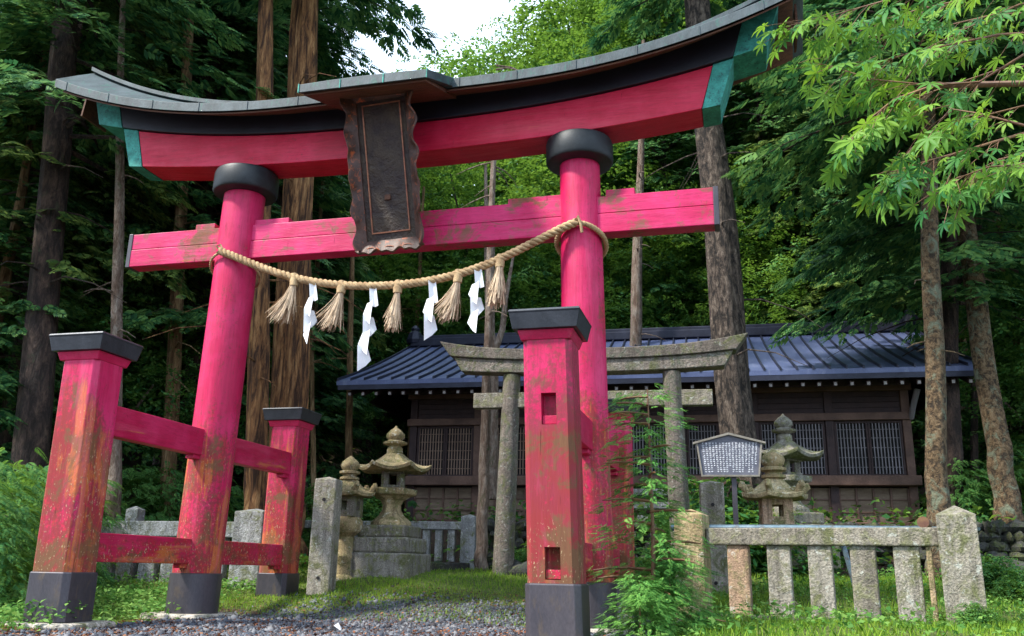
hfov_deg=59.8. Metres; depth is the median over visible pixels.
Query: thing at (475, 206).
broadleaf tree
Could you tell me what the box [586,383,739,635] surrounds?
fir sapling
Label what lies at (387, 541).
stone lantern
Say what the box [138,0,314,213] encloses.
cedar tree
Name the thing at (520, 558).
leafy shrub
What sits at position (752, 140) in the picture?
cedar tree
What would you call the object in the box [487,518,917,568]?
dry stone wall
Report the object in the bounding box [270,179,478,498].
broadleaf tree
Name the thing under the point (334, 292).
slim tree
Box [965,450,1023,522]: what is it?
fern shrub
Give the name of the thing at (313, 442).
slim tree
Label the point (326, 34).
cedar tree
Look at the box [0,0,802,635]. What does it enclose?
torii gate
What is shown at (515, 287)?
broadleaf tree
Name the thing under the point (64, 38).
cedar tree
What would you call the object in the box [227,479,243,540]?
fern shrub
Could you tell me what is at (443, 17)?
sky
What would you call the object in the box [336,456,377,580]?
stone lantern
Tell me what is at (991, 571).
leafy shrub
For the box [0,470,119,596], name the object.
fern shrub
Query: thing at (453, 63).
broadleaf tree
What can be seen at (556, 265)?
broadleaf tree
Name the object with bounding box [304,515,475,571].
stone fence
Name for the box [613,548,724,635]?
fir seedling
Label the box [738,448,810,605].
stone lantern
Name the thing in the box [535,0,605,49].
broadleaf tree
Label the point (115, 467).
slim tree
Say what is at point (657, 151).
broadleaf tree
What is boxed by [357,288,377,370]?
paper streamer
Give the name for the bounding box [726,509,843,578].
leafy shrub
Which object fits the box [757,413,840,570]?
stone lantern
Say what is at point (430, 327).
paper streamer
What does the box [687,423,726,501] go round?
lattice window
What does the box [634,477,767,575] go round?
leafy shrub
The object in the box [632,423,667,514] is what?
lattice window
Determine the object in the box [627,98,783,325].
cedar tree
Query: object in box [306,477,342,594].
stone post
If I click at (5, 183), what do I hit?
cedar tree
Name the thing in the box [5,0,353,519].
cedar tree
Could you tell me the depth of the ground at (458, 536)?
11.12 m
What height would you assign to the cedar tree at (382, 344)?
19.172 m
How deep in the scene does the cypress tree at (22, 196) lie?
15.85 m
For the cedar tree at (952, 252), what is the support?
on the ground at (458, 536)
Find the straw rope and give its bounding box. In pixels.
[209,215,608,332]
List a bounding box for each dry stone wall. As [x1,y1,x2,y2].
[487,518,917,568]
[919,519,1023,572]
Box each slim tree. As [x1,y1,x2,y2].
[0,14,140,436]
[11,161,168,299]
[81,0,142,573]
[123,2,346,379]
[270,47,313,537]
[270,194,353,458]
[310,268,340,519]
[377,186,424,512]
[456,64,518,569]
[477,247,494,330]
[970,210,1018,515]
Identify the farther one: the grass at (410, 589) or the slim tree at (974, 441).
the slim tree at (974, 441)
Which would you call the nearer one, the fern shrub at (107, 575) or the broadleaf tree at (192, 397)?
the fern shrub at (107, 575)
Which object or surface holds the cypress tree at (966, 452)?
on the ground at (458, 536)
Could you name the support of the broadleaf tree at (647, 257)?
on the ground at (458, 536)
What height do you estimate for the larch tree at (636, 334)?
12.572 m
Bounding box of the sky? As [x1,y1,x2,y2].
[286,0,573,77]
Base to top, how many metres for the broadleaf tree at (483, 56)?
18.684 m
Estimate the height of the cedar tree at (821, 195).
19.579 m
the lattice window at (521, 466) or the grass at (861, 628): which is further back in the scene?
the lattice window at (521, 466)
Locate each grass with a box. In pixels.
[0,566,674,632]
[670,571,1023,635]
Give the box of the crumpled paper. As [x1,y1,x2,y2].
[331,623,341,629]
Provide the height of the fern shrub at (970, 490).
1.488 m
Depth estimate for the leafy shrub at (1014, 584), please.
10.09 m
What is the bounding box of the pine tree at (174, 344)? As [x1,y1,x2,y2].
[104,0,219,520]
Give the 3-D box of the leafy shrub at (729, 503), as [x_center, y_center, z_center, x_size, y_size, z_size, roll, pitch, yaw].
[3.454,3.247,13.415,2.312,1.504,2.225,-11,-20,36]
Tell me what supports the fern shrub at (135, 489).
on the ground at (458, 536)
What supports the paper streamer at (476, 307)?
hanging from the straw rope
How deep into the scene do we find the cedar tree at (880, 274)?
25.15 m
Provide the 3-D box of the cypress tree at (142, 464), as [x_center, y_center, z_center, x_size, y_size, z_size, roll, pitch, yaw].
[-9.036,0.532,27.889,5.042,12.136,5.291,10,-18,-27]
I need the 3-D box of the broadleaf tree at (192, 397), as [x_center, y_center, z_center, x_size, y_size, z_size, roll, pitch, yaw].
[-7.254,1.359,19.096,5.148,7.461,5.393,6,-17,-16]
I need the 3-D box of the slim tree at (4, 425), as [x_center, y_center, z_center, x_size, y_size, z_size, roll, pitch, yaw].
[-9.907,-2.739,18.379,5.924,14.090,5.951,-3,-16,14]
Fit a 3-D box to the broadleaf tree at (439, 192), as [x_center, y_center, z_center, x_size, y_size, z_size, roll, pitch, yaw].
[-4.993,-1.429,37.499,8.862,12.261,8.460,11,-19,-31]
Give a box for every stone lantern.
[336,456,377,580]
[350,426,431,579]
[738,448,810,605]
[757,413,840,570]
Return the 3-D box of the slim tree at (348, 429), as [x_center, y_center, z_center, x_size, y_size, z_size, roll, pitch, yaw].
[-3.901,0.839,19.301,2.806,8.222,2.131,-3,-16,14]
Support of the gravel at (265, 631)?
on the ground at (458, 536)
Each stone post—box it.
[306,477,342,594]
[699,481,728,593]
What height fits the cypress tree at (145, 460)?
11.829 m
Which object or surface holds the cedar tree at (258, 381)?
on the ground at (458, 536)
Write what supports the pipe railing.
on the ground at (458, 536)
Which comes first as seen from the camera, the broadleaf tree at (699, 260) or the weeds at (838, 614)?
the weeds at (838, 614)
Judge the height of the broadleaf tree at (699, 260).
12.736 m
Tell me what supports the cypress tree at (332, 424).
on the ground at (458, 536)
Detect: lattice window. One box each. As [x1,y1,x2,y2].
[413,426,473,518]
[488,425,525,519]
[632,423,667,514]
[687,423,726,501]
[759,421,832,521]
[834,420,911,522]
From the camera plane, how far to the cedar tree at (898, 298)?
26.62 m
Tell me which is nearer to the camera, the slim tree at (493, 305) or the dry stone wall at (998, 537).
the dry stone wall at (998, 537)
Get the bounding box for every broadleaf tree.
[0,179,211,471]
[56,202,271,508]
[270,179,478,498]
[315,259,411,477]
[326,246,509,459]
[364,161,560,334]
[391,32,530,210]
[399,197,525,331]
[403,243,604,348]
[418,166,463,252]
[419,27,563,207]
[470,0,732,204]
[477,183,690,331]
[489,0,732,269]
[515,6,585,59]
[516,1,736,197]
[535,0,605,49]
[560,170,709,328]
[600,0,792,262]
[605,131,804,326]
[659,149,846,325]
[834,187,924,449]
[911,208,1023,471]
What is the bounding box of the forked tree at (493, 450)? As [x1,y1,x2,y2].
[484,164,513,498]
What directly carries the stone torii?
on the ground at (458, 536)
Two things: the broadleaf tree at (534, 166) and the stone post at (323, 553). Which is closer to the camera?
the stone post at (323, 553)
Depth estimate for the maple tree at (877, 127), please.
3.25 m
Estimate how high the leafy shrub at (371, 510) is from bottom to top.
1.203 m
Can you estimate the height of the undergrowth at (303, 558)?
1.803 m
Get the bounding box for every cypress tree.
[0,0,140,497]
[0,250,144,483]
[122,186,316,519]
[127,389,154,487]
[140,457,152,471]
[228,175,387,510]
[794,161,924,462]
[910,223,1023,512]
[916,192,1023,515]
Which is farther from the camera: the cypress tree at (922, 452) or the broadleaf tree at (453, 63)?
the broadleaf tree at (453, 63)
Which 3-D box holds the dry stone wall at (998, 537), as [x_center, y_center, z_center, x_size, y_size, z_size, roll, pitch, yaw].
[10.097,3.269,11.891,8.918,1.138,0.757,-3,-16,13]
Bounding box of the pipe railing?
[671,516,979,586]
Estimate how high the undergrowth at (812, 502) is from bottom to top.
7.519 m
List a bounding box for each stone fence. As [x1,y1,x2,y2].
[99,506,264,588]
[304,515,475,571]
[674,506,986,629]
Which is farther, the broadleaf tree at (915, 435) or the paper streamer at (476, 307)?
the broadleaf tree at (915, 435)
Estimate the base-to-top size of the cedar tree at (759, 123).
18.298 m
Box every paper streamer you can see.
[303,283,317,343]
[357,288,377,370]
[423,280,437,339]
[467,269,483,332]
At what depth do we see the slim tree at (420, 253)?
26.07 m
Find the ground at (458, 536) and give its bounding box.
[0,417,1023,635]
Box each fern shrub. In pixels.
[0,447,118,616]
[0,463,46,615]
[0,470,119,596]
[0,479,126,587]
[103,459,179,520]
[121,461,184,520]
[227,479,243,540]
[302,475,365,553]
[908,458,992,522]
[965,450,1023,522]
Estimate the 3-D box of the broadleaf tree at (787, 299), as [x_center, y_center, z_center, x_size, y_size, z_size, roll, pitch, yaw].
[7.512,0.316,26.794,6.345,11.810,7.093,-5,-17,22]
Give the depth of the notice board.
11.93 m
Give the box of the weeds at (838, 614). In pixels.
[634,564,1023,635]
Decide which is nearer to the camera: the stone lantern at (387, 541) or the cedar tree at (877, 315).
the stone lantern at (387, 541)
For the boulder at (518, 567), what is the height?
0.385 m
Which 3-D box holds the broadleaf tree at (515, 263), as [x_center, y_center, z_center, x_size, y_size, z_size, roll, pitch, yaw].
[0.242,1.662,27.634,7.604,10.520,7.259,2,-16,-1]
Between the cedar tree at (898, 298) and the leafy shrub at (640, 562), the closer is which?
the leafy shrub at (640, 562)
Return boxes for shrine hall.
[336,308,973,525]
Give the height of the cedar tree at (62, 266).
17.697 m
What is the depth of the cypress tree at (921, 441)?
26.10 m
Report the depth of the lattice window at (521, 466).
17.69 m
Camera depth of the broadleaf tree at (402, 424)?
26.56 m
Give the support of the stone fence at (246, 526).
on the ground at (458, 536)
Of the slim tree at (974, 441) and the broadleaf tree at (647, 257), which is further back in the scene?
the broadleaf tree at (647, 257)
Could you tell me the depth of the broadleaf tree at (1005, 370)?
17.30 m
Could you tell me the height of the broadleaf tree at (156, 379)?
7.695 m
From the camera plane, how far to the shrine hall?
17.16 m
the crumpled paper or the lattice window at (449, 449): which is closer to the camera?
the crumpled paper
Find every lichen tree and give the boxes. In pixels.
[721,0,1023,579]
[742,0,1023,523]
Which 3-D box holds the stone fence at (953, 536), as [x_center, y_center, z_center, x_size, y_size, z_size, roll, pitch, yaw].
[2.933,2.399,8.474,2.745,1.175,0.400,-6,-17,25]
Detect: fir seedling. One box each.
[592,571,684,635]
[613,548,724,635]
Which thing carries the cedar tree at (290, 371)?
on the ground at (458, 536)
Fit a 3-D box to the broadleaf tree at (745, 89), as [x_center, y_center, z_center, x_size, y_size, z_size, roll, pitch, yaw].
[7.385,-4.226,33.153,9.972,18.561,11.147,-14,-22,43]
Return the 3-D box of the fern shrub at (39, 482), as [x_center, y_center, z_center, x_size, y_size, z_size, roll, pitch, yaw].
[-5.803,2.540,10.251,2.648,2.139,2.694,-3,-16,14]
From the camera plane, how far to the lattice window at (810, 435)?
16.71 m
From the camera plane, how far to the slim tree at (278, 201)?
20.36 m
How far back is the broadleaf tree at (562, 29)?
48.53 m
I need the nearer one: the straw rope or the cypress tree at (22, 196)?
the straw rope
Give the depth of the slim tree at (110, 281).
17.80 m
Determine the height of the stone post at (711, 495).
1.480 m
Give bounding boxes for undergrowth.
[115,512,411,578]
[136,408,1023,577]
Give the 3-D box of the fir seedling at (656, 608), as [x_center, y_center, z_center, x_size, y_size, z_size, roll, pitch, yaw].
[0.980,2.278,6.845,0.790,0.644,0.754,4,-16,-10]
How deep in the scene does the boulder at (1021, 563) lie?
11.79 m
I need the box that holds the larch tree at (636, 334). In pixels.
[629,39,665,345]
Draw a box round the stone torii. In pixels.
[441,333,747,574]
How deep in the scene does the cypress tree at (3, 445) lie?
16.77 m
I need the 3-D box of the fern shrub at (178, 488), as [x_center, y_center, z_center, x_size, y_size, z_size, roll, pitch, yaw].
[-6.018,3.378,15.196,2.342,1.860,2.303,-9,-19,31]
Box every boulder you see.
[508,559,526,576]
[999,557,1023,575]
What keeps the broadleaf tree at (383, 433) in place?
on the ground at (458, 536)
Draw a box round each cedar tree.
[0,0,209,514]
[0,0,278,553]
[0,2,250,210]
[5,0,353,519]
[40,0,318,517]
[136,0,419,521]
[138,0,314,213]
[142,0,377,509]
[152,58,321,492]
[199,0,444,566]
[242,0,393,485]
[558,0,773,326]
[582,0,821,511]
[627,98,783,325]
[674,0,845,311]
[736,1,923,331]
[755,2,904,314]
[765,59,993,348]
[767,0,1023,508]
[806,187,1021,469]
[810,12,1023,511]
[852,20,1020,448]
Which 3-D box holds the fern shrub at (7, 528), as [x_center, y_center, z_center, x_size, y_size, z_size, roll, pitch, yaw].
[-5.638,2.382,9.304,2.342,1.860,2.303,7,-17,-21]
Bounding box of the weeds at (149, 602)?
[0,569,256,631]
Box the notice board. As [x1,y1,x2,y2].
[693,432,765,524]
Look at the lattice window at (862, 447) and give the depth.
16.42 m
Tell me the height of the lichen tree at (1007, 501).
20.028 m
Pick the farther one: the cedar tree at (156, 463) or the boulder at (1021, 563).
the cedar tree at (156, 463)
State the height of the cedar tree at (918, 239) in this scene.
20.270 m
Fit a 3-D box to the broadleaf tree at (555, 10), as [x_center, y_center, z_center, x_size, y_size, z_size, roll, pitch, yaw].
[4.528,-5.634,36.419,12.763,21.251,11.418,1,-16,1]
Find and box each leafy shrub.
[358,497,382,536]
[514,546,526,562]
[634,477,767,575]
[635,536,727,586]
[659,490,766,568]
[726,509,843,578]
[952,600,1003,628]
[981,551,1023,592]
[986,562,1023,604]
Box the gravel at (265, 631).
[0,585,681,635]
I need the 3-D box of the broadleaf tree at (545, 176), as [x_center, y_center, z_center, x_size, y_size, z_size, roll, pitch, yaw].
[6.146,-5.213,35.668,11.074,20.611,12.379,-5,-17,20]
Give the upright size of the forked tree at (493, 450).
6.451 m
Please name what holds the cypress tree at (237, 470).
on the ground at (458, 536)
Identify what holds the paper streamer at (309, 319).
hanging from the straw rope
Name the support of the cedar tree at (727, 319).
on the ground at (458, 536)
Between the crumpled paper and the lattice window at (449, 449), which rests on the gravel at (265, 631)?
the crumpled paper
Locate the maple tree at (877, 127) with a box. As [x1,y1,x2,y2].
[751,0,1023,237]
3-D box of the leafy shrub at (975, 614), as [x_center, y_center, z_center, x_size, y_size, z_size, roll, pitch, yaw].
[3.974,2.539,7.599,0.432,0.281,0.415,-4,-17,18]
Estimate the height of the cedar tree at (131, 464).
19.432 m
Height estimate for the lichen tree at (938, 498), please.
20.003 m

